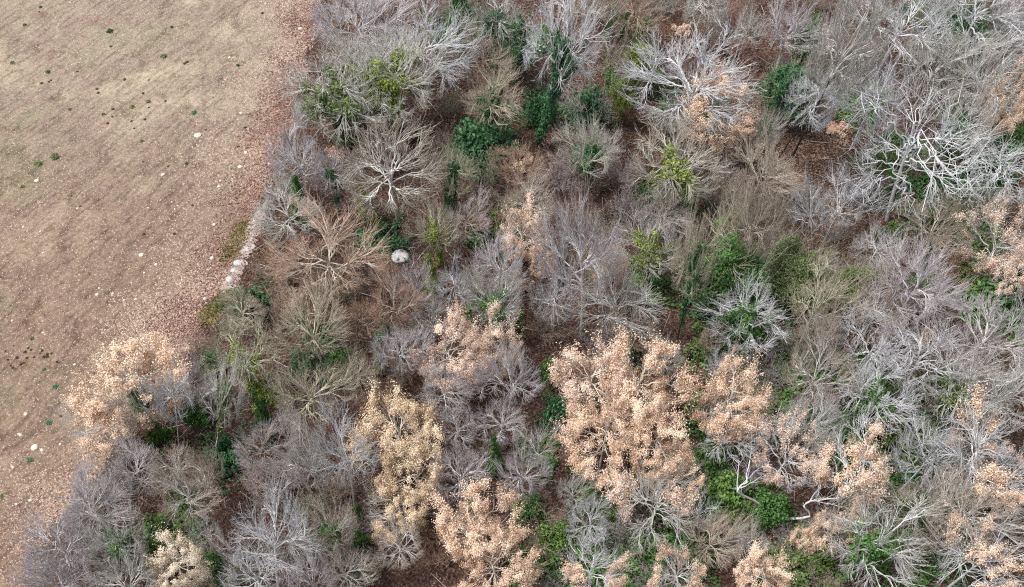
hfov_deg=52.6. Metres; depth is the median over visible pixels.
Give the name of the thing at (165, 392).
bare tree
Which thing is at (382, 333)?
evergreen bush
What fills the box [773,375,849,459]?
bare tree
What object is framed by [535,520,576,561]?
evergreen bush
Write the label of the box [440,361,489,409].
bare shrub
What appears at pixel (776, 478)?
leafy tree
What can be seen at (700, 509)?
bare tree
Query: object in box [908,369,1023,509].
leafy tree
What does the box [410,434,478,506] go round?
bare shrub
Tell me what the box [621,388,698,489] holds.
leafy tree
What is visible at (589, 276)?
bare shrub
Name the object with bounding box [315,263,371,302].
bare shrub
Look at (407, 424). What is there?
bare shrub
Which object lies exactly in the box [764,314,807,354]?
bare shrub
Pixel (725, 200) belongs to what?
bare tree
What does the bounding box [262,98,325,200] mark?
bare tree
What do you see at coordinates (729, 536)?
bare tree
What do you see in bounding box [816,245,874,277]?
bare shrub
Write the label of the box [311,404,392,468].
bare shrub
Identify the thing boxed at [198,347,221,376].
evergreen bush
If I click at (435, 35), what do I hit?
bare tree
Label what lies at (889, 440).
bare tree
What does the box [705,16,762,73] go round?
bare shrub
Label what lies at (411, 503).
leafy tree
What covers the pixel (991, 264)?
leafy tree
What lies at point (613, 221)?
bare shrub
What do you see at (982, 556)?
leafy tree
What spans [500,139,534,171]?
dry shrub
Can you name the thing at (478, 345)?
leafy tree
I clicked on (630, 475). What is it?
evergreen bush
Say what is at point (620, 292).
bare shrub
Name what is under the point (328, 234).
bare tree
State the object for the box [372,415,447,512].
leafy tree
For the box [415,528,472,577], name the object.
bare shrub
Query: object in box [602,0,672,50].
bare tree
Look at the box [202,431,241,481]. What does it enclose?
evergreen bush
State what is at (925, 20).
bare tree
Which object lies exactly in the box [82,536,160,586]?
bare tree
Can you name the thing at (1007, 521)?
bare shrub
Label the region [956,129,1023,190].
bare shrub
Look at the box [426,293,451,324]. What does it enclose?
bare shrub
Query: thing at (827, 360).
bare tree
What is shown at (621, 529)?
bare shrub
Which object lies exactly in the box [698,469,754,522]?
evergreen bush
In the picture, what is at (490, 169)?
bare shrub
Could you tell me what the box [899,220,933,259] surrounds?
bare shrub
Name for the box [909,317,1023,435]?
bare tree
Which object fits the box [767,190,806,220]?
bare shrub
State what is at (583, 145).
bare shrub
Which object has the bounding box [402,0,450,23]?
bare shrub
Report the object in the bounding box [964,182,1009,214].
bare shrub
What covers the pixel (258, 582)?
bare tree
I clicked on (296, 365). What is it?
evergreen bush
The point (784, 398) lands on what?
ground ivy
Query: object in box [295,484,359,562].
bare tree
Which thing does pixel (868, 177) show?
bare tree
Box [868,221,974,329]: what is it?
bare tree
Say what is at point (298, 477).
bare shrub
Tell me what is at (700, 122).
leafy tree
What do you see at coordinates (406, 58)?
ivy clad tree
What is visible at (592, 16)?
bare shrub
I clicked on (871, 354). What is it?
bare tree
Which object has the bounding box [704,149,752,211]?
bare tree
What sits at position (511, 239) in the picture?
leafy tree
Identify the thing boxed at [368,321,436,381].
bare tree
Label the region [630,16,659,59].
evergreen bush
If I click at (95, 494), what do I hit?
bare shrub
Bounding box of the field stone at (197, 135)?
[194,133,201,137]
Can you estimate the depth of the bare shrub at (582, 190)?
95.75 m
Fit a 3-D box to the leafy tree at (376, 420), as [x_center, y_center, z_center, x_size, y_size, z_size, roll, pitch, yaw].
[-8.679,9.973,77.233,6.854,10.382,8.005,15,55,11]
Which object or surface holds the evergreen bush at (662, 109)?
on the forest floor
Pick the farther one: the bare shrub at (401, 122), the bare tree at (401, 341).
the bare shrub at (401, 122)
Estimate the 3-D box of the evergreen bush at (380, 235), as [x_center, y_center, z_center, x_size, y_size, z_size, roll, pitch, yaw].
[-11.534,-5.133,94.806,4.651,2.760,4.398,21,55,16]
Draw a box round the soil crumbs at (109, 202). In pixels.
[0,0,315,586]
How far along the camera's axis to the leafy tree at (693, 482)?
75.76 m
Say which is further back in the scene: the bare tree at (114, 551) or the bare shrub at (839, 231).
the bare shrub at (839, 231)
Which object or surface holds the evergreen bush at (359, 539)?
on the forest floor
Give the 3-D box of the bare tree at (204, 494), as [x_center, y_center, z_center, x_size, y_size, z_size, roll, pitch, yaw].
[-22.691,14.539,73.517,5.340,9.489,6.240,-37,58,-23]
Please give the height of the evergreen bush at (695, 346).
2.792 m
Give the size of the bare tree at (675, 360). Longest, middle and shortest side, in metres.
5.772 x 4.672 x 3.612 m
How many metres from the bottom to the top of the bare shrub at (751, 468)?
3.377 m
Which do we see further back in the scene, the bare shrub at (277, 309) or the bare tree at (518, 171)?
the bare tree at (518, 171)
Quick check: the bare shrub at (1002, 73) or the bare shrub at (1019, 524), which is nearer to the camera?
the bare shrub at (1019, 524)
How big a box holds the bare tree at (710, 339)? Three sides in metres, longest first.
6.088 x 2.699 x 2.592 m
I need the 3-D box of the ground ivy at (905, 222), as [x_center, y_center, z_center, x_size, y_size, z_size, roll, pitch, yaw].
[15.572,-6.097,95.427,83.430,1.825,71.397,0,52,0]
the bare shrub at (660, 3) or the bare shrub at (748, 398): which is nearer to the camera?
the bare shrub at (748, 398)
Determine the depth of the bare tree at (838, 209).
91.32 m
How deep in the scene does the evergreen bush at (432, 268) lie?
88.91 m
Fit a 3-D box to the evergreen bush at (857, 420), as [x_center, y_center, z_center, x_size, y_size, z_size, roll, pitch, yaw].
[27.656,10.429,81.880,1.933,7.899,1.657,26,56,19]
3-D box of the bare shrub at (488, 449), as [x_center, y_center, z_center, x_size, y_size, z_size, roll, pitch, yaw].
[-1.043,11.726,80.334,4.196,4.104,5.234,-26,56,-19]
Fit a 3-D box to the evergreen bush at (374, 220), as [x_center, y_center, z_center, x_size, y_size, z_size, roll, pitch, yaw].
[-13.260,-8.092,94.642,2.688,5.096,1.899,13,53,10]
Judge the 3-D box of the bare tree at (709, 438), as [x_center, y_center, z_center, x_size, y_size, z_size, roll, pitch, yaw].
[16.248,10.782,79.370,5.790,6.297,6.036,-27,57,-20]
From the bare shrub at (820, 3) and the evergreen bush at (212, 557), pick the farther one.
the bare shrub at (820, 3)
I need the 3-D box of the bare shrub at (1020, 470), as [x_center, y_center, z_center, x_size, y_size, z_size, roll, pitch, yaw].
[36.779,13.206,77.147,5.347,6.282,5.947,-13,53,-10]
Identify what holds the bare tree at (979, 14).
on the forest floor
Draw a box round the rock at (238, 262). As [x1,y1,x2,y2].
[233,259,241,265]
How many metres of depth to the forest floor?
90.16 m
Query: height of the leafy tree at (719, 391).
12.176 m
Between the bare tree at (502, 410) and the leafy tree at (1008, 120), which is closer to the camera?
the bare tree at (502, 410)
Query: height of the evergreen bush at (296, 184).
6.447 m
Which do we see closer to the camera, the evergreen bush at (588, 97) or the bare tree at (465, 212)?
the bare tree at (465, 212)
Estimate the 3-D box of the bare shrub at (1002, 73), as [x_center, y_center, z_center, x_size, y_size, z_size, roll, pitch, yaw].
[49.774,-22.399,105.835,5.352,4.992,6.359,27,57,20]
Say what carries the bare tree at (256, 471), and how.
on the forest floor
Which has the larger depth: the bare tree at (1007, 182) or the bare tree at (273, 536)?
the bare tree at (1007, 182)
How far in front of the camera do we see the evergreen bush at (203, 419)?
81.36 m
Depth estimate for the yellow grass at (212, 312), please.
90.43 m
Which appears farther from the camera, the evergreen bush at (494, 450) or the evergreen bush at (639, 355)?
the evergreen bush at (639, 355)
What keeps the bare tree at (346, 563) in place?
on the forest floor
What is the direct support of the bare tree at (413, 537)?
on the forest floor
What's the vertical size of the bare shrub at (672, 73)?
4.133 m
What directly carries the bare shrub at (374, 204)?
on the forest floor
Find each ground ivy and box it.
[130,6,1023,586]
[183,0,1023,586]
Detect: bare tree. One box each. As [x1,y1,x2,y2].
[0,548,94,586]
[3,501,104,586]
[44,449,138,548]
[64,496,147,576]
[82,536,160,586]
[98,350,167,434]
[105,432,159,495]
[135,453,226,526]
[139,439,195,489]
[149,357,195,448]
[173,345,213,413]
[180,498,225,559]
[185,445,226,495]
[192,307,286,392]
[193,334,253,449]
[212,280,267,334]
[213,535,293,586]
[216,470,323,586]
[227,407,302,483]
[236,452,302,509]
[245,165,326,246]
[253,180,394,315]
[254,263,352,363]
[254,392,333,512]
[259,345,367,436]
[262,23,397,149]
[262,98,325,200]
[284,527,339,586]
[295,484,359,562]
[301,379,383,505]
[302,0,418,69]
[308,139,351,213]
[316,537,381,586]
[333,102,451,222]
[335,293,387,344]
[337,350,381,414]
[356,0,486,101]
[366,247,427,335]
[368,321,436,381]
[370,509,425,569]
[386,251,434,313]
[397,186,463,267]
[407,290,448,341]
[417,350,475,420]
[427,134,481,213]
[427,435,492,504]
[432,242,475,323]
[432,399,477,450]
[440,179,491,247]
[454,255,526,343]
[458,19,519,86]
[460,0,534,67]
[460,51,523,127]
[465,337,547,413]
[468,208,530,298]
[468,389,527,446]
[487,140,547,186]
[492,425,552,501]
[497,155,556,241]
[511,413,564,474]
[514,0,624,146]
[519,171,626,338]
[525,263,578,331]
[547,107,623,194]
[555,464,600,512]
[560,0,619,47]
[562,488,611,543]
[571,245,668,340]
[585,6,630,95]
[590,275,664,353]
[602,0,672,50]
[610,9,766,141]
[619,101,739,211]
[636,183,696,240]
[643,324,684,379]
[667,185,740,338]
[676,505,757,569]
[682,0,729,42]
[682,481,724,531]
[687,270,795,358]
[696,396,773,466]
[698,319,728,350]
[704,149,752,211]
[716,165,754,212]
[720,95,798,263]
[723,508,772,563]
[727,123,810,214]
[731,0,773,66]
[745,93,791,164]
[765,0,846,68]
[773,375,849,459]
[778,53,863,157]
[781,297,874,405]
[782,154,829,251]
[786,242,891,347]
[788,0,911,165]
[799,304,848,351]
[812,35,1023,221]
[813,160,896,240]
[816,480,952,586]
[831,343,928,435]
[833,293,928,387]
[839,0,960,75]
[839,56,919,149]
[843,260,918,344]
[848,213,915,274]
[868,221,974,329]
[873,298,995,405]
[879,467,961,556]
[888,180,982,257]
[888,398,970,494]
[898,18,1023,119]
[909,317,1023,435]
[921,9,1023,124]
[921,71,1006,168]
[922,0,1023,73]
[926,458,1023,556]
[930,286,1023,380]
[963,123,1023,205]
[974,359,1023,433]
[981,0,1023,74]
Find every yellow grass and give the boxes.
[190,287,238,326]
[212,218,258,269]
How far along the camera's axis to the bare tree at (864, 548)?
70.38 m
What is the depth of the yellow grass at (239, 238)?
95.30 m
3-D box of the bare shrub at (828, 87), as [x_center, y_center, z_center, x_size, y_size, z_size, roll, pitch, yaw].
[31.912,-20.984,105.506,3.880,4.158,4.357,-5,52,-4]
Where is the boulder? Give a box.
[392,249,408,263]
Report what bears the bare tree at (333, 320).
on the forest floor
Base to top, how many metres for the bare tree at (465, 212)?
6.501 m
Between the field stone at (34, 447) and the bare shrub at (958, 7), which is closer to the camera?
the field stone at (34, 447)
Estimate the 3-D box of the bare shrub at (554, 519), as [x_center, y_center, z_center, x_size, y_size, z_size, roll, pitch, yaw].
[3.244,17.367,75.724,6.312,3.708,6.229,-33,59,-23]
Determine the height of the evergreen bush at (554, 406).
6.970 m
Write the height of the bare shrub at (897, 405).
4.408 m
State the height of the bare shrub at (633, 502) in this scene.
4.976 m
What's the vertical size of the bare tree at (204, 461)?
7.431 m
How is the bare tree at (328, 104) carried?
on the forest floor
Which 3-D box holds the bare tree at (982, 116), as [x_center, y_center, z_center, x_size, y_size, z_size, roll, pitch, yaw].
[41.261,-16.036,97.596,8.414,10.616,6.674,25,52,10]
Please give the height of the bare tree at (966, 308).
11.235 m
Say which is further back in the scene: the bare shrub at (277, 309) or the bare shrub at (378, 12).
the bare shrub at (378, 12)
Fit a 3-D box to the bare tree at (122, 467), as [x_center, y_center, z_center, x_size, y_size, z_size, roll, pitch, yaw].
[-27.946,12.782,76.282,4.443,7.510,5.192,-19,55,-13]
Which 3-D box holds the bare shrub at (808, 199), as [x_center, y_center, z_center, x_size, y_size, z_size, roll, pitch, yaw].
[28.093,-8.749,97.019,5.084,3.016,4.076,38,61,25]
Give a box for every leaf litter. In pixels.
[617,33,995,263]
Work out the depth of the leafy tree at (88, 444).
77.00 m
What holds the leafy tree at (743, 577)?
on the forest floor
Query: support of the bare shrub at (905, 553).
on the forest floor
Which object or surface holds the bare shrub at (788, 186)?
on the forest floor
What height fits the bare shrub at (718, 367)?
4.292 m
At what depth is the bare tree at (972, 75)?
97.71 m
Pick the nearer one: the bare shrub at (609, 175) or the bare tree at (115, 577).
the bare tree at (115, 577)
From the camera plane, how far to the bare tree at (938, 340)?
79.04 m
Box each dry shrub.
[375,140,406,160]
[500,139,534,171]
[514,278,534,294]
[671,23,690,36]
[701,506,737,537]
[826,119,850,138]
[922,325,935,339]
[932,235,951,251]
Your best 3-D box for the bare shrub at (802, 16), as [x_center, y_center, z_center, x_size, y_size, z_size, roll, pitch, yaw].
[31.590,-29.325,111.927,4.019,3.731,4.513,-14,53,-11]
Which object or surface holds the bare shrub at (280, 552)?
on the forest floor
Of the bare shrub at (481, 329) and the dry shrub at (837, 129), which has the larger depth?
the dry shrub at (837, 129)
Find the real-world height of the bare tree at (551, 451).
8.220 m
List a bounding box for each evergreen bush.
[88,521,114,559]
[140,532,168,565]
[142,426,176,454]
[155,507,201,544]
[177,398,211,431]
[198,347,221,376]
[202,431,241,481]
[205,552,228,586]
[233,289,268,320]
[242,367,286,413]
[251,389,278,438]
[287,342,337,385]
[289,174,314,227]
[307,532,326,556]
[326,348,356,384]
[346,527,370,557]
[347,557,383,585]
[350,502,365,523]
[355,187,381,225]
[355,217,413,250]
[370,347,389,376]
[373,312,394,348]
[421,253,441,294]
[441,186,456,225]
[449,116,517,181]
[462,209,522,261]
[484,435,506,478]
[504,530,591,586]
[509,489,546,525]
[523,89,558,126]
[533,392,582,435]
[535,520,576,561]
[536,355,561,392]
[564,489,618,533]
[566,451,581,478]
[572,85,609,127]
[591,495,623,536]
[601,1,632,54]
[612,465,639,497]
[619,347,650,383]
[625,526,692,586]
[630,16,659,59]
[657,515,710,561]
[660,99,708,133]
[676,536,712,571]
[682,327,734,376]
[687,445,733,502]
[693,405,731,444]
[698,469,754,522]
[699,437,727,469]
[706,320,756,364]
[750,490,795,531]
[768,523,844,586]
[799,539,836,581]
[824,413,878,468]
[843,531,876,555]
[850,400,877,432]
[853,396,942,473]
[864,257,885,276]
[874,220,910,248]
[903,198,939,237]
[910,366,940,409]
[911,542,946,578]
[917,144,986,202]
[929,5,990,57]
[945,254,988,298]
[963,271,1023,333]
[990,268,1023,306]
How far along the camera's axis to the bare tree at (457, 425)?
79.00 m
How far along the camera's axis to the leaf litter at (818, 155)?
101.93 m
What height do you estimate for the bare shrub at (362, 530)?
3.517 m
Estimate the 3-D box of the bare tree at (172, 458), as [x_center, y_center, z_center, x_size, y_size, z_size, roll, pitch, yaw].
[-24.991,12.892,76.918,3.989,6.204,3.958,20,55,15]
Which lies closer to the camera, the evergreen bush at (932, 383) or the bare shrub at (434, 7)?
the evergreen bush at (932, 383)
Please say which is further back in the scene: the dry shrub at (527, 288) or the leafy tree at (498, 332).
the dry shrub at (527, 288)
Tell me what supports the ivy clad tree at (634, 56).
on the forest floor
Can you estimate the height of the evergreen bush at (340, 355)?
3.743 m
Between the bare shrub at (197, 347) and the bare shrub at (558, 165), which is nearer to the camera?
the bare shrub at (197, 347)
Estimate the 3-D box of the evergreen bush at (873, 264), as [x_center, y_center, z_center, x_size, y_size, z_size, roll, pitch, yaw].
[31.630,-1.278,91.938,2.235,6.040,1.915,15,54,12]
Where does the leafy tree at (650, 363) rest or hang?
on the forest floor
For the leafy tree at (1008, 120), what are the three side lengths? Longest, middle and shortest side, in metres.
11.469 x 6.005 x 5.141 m
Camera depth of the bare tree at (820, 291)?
80.61 m
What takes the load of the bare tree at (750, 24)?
on the forest floor
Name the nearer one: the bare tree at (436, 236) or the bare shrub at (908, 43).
the bare tree at (436, 236)
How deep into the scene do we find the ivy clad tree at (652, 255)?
87.61 m
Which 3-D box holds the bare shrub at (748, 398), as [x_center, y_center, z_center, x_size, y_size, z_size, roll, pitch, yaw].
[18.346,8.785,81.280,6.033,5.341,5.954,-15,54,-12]
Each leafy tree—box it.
[35,387,141,465]
[61,322,197,430]
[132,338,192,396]
[143,522,215,586]
[338,371,437,473]
[354,477,430,553]
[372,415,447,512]
[404,297,507,399]
[424,473,529,572]
[452,508,559,586]
[473,296,525,379]
[500,188,550,266]
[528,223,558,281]
[541,389,652,498]
[545,317,642,432]
[559,527,635,586]
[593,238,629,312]
[597,321,705,431]
[601,455,702,554]
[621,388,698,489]
[644,438,707,511]
[646,535,708,586]
[674,62,764,156]
[686,340,775,444]
[700,338,739,382]
[729,534,796,586]
[743,394,836,494]
[787,513,822,557]
[804,393,896,512]
[808,486,883,558]
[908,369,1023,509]
[932,500,1023,586]
[951,182,1023,277]
[953,436,1023,516]
[969,56,1023,142]
[977,243,1023,300]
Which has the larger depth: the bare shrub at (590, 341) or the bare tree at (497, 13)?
the bare tree at (497, 13)
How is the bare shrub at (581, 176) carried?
on the forest floor
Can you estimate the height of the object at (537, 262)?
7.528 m
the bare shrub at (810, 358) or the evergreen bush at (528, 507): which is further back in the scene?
the bare shrub at (810, 358)
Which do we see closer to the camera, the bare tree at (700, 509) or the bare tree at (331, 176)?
the bare tree at (700, 509)
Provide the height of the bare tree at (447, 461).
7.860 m
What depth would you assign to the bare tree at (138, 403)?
76.50 m
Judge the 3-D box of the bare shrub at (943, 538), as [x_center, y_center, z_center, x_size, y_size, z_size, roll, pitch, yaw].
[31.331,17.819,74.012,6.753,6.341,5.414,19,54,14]
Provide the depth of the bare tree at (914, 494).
73.92 m
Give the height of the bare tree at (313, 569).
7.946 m
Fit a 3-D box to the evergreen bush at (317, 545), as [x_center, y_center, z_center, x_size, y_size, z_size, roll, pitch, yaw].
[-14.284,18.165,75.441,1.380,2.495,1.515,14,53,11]
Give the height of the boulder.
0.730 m
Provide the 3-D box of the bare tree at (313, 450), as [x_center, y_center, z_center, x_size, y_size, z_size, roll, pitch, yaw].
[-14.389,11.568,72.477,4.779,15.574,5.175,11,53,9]
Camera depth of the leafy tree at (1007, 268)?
86.81 m
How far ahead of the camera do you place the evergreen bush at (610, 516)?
76.69 m
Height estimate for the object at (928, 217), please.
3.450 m
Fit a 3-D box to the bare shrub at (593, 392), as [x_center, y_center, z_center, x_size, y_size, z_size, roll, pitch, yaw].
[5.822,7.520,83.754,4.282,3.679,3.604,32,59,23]
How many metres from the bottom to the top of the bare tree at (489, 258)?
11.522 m
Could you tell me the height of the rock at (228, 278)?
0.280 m
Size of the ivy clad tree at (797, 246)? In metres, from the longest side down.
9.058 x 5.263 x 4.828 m
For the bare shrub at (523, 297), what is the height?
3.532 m
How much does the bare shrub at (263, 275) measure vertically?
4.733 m
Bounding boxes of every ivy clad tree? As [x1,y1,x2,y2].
[309,15,448,145]
[316,63,378,147]
[438,0,483,56]
[488,0,549,83]
[607,66,645,124]
[611,200,690,286]
[617,28,661,87]
[679,191,796,323]
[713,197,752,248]
[755,45,823,126]
[766,233,855,315]
[767,220,828,288]
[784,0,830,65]
[820,246,891,316]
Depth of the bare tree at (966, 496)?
71.24 m
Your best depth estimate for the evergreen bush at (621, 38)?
109.06 m
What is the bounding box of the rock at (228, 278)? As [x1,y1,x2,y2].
[226,276,231,281]
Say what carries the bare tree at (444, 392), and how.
on the forest floor
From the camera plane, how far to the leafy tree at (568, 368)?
78.69 m
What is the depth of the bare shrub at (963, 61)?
108.44 m
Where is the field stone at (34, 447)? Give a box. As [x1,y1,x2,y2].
[31,444,37,450]
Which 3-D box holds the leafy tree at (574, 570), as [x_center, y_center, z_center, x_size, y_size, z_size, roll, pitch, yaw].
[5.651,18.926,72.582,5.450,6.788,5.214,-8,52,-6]
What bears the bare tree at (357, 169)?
on the forest floor
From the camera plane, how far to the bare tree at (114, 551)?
71.07 m
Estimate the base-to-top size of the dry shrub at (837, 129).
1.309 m
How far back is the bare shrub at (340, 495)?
78.07 m
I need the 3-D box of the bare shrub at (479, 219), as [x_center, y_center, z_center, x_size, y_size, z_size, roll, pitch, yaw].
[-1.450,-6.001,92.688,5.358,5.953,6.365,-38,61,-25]
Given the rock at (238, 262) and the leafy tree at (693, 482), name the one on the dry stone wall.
the rock at (238, 262)
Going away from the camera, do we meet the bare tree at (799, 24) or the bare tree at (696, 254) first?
the bare tree at (696, 254)
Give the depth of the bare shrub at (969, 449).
79.43 m
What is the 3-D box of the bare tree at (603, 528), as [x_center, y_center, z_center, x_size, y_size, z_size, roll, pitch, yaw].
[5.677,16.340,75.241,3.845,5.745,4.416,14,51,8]
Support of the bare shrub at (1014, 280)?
on the forest floor
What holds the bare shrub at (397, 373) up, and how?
on the forest floor
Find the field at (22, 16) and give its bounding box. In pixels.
[0,0,317,586]
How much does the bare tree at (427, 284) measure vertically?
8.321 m
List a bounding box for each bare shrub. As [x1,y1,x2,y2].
[34,515,108,586]
[54,441,139,518]
[174,313,230,381]
[177,377,234,425]
[193,535,269,586]
[244,418,335,508]
[246,238,317,306]
[246,513,322,585]
[256,371,305,409]
[263,478,352,545]
[264,289,294,327]
[269,155,318,211]
[272,113,319,149]
[288,340,325,378]
[306,387,349,423]
[309,456,361,515]
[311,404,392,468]
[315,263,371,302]
[320,332,377,387]
[324,183,384,232]
[334,540,385,585]
[342,489,374,544]
[362,0,399,21]
[363,98,428,146]
[366,335,416,389]
[367,146,396,173]
[383,406,431,440]
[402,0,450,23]
[403,333,458,372]
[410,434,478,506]
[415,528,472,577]
[422,114,458,164]
[426,85,469,116]
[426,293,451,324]
[427,483,477,543]
[430,44,462,68]
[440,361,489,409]
[447,142,515,200]
[449,259,511,306]
[460,190,525,244]
[470,124,507,163]
[470,285,524,348]
[472,414,526,462]
[486,34,502,52]
[491,161,555,217]
[502,259,534,306]
[506,486,593,563]
[514,556,563,586]
[527,301,578,346]
[531,75,567,105]
[540,137,595,199]
[540,374,596,425]
[558,434,613,481]
[559,75,617,124]
[559,197,602,230]
[563,141,599,191]
[563,373,604,407]
[564,133,607,168]
[566,169,607,218]
[569,248,641,298]
[572,498,669,575]
[573,305,651,367]
[575,0,611,20]
[584,269,648,310]
[588,207,628,244]
[592,149,644,189]
[596,470,665,529]
[600,93,647,124]
[600,170,656,237]
[624,437,673,487]
[630,547,706,586]
[647,0,681,14]
[651,133,692,176]
[652,93,706,143]
[655,50,693,84]
[667,445,711,491]
[680,508,760,565]
[681,107,730,158]
[689,163,742,216]
[696,1,745,44]
[702,352,747,384]
[702,364,783,438]
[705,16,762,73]
[717,0,765,39]
[717,447,775,492]
[718,53,765,94]
[735,0,762,9]
[735,89,786,136]
[739,339,794,402]
[760,156,807,198]
[761,218,814,279]
[761,496,812,558]
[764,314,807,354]
[766,326,839,383]
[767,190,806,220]
[770,52,813,68]
[786,4,820,29]
[796,177,840,216]
[801,557,851,586]
[802,0,835,9]
[805,83,840,116]
[810,485,903,547]
[812,69,838,100]
[816,215,857,241]
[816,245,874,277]
[819,45,857,75]
[823,156,889,208]
[845,27,892,69]
[850,0,875,20]
[850,449,900,493]
[857,371,927,435]
[875,273,940,317]
[881,526,937,586]
[890,142,967,191]
[892,23,934,63]
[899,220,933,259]
[908,498,1007,580]
[909,0,936,32]
[921,395,981,449]
[924,60,962,91]
[934,235,1001,293]
[942,38,981,80]
[942,181,1001,222]
[942,424,992,482]
[943,0,981,18]
[953,479,1021,578]
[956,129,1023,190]
[963,434,1023,502]
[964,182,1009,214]
[966,314,1008,351]
[981,45,1022,103]
[982,380,1012,418]
[990,229,1023,269]
[994,1,1020,29]
[1000,252,1023,307]
[1008,508,1023,540]
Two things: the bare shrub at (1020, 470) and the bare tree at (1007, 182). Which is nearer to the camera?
the bare shrub at (1020, 470)
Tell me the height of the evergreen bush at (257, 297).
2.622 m
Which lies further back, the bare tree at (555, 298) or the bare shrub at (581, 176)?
the bare shrub at (581, 176)
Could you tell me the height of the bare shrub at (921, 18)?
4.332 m
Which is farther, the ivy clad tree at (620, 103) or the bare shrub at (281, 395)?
the ivy clad tree at (620, 103)
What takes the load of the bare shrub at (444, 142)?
on the forest floor
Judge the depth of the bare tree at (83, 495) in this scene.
72.39 m
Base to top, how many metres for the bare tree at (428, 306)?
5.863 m
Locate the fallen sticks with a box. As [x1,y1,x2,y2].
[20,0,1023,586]
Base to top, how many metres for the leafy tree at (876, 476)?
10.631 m
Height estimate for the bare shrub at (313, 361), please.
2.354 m
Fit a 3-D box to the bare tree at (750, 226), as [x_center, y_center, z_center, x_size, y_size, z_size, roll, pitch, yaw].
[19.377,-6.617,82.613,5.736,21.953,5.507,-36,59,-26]
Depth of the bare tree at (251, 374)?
80.97 m
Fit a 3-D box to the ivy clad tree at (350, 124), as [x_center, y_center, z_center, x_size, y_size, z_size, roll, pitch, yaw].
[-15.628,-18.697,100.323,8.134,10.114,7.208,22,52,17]
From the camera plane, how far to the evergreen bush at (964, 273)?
90.41 m
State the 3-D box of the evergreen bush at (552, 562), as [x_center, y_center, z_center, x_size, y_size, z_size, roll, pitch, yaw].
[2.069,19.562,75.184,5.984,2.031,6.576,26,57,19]
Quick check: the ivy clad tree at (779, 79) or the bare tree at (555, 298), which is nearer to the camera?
the bare tree at (555, 298)
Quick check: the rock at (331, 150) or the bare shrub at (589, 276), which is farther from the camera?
the rock at (331, 150)
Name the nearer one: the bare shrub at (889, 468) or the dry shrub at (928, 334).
the bare shrub at (889, 468)
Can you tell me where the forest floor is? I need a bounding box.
[35,0,1023,586]
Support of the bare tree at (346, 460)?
on the forest floor
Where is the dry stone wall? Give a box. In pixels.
[211,200,267,308]
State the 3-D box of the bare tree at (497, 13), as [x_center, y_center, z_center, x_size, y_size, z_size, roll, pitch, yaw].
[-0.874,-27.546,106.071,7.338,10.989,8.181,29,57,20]
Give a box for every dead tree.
[732,438,764,521]
[786,466,913,520]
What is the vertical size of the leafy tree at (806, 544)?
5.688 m
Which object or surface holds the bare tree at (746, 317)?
on the forest floor
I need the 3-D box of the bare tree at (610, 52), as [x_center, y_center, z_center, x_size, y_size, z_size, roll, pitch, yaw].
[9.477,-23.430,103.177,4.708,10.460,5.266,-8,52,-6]
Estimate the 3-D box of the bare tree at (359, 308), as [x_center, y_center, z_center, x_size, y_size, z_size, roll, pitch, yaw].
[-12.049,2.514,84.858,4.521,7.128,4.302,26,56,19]
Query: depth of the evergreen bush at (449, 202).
94.42 m
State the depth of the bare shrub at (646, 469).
79.27 m
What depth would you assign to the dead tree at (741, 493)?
74.45 m
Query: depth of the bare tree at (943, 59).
98.66 m
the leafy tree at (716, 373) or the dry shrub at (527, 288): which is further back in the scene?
the dry shrub at (527, 288)
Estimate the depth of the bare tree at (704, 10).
107.71 m
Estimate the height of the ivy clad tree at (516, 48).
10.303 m
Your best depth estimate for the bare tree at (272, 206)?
91.66 m
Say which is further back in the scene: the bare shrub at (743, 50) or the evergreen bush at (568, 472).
the bare shrub at (743, 50)
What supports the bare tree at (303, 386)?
on the forest floor
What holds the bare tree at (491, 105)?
on the forest floor
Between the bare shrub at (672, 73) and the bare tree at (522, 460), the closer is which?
the bare tree at (522, 460)
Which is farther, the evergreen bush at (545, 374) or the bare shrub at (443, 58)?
the bare shrub at (443, 58)
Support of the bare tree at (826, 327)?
on the forest floor
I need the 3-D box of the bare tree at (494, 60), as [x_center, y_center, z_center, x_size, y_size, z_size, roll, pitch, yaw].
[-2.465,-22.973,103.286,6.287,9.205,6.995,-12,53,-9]
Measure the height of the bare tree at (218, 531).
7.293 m
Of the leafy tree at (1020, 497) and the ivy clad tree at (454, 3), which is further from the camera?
the ivy clad tree at (454, 3)
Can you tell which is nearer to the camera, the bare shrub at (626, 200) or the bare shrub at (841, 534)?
the bare shrub at (841, 534)
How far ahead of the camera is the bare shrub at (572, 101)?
102.75 m
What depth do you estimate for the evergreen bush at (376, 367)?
85.04 m
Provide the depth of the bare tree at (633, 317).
83.98 m
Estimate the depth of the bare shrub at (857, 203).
96.63 m
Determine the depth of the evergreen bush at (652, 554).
75.28 m
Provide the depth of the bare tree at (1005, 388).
77.70 m

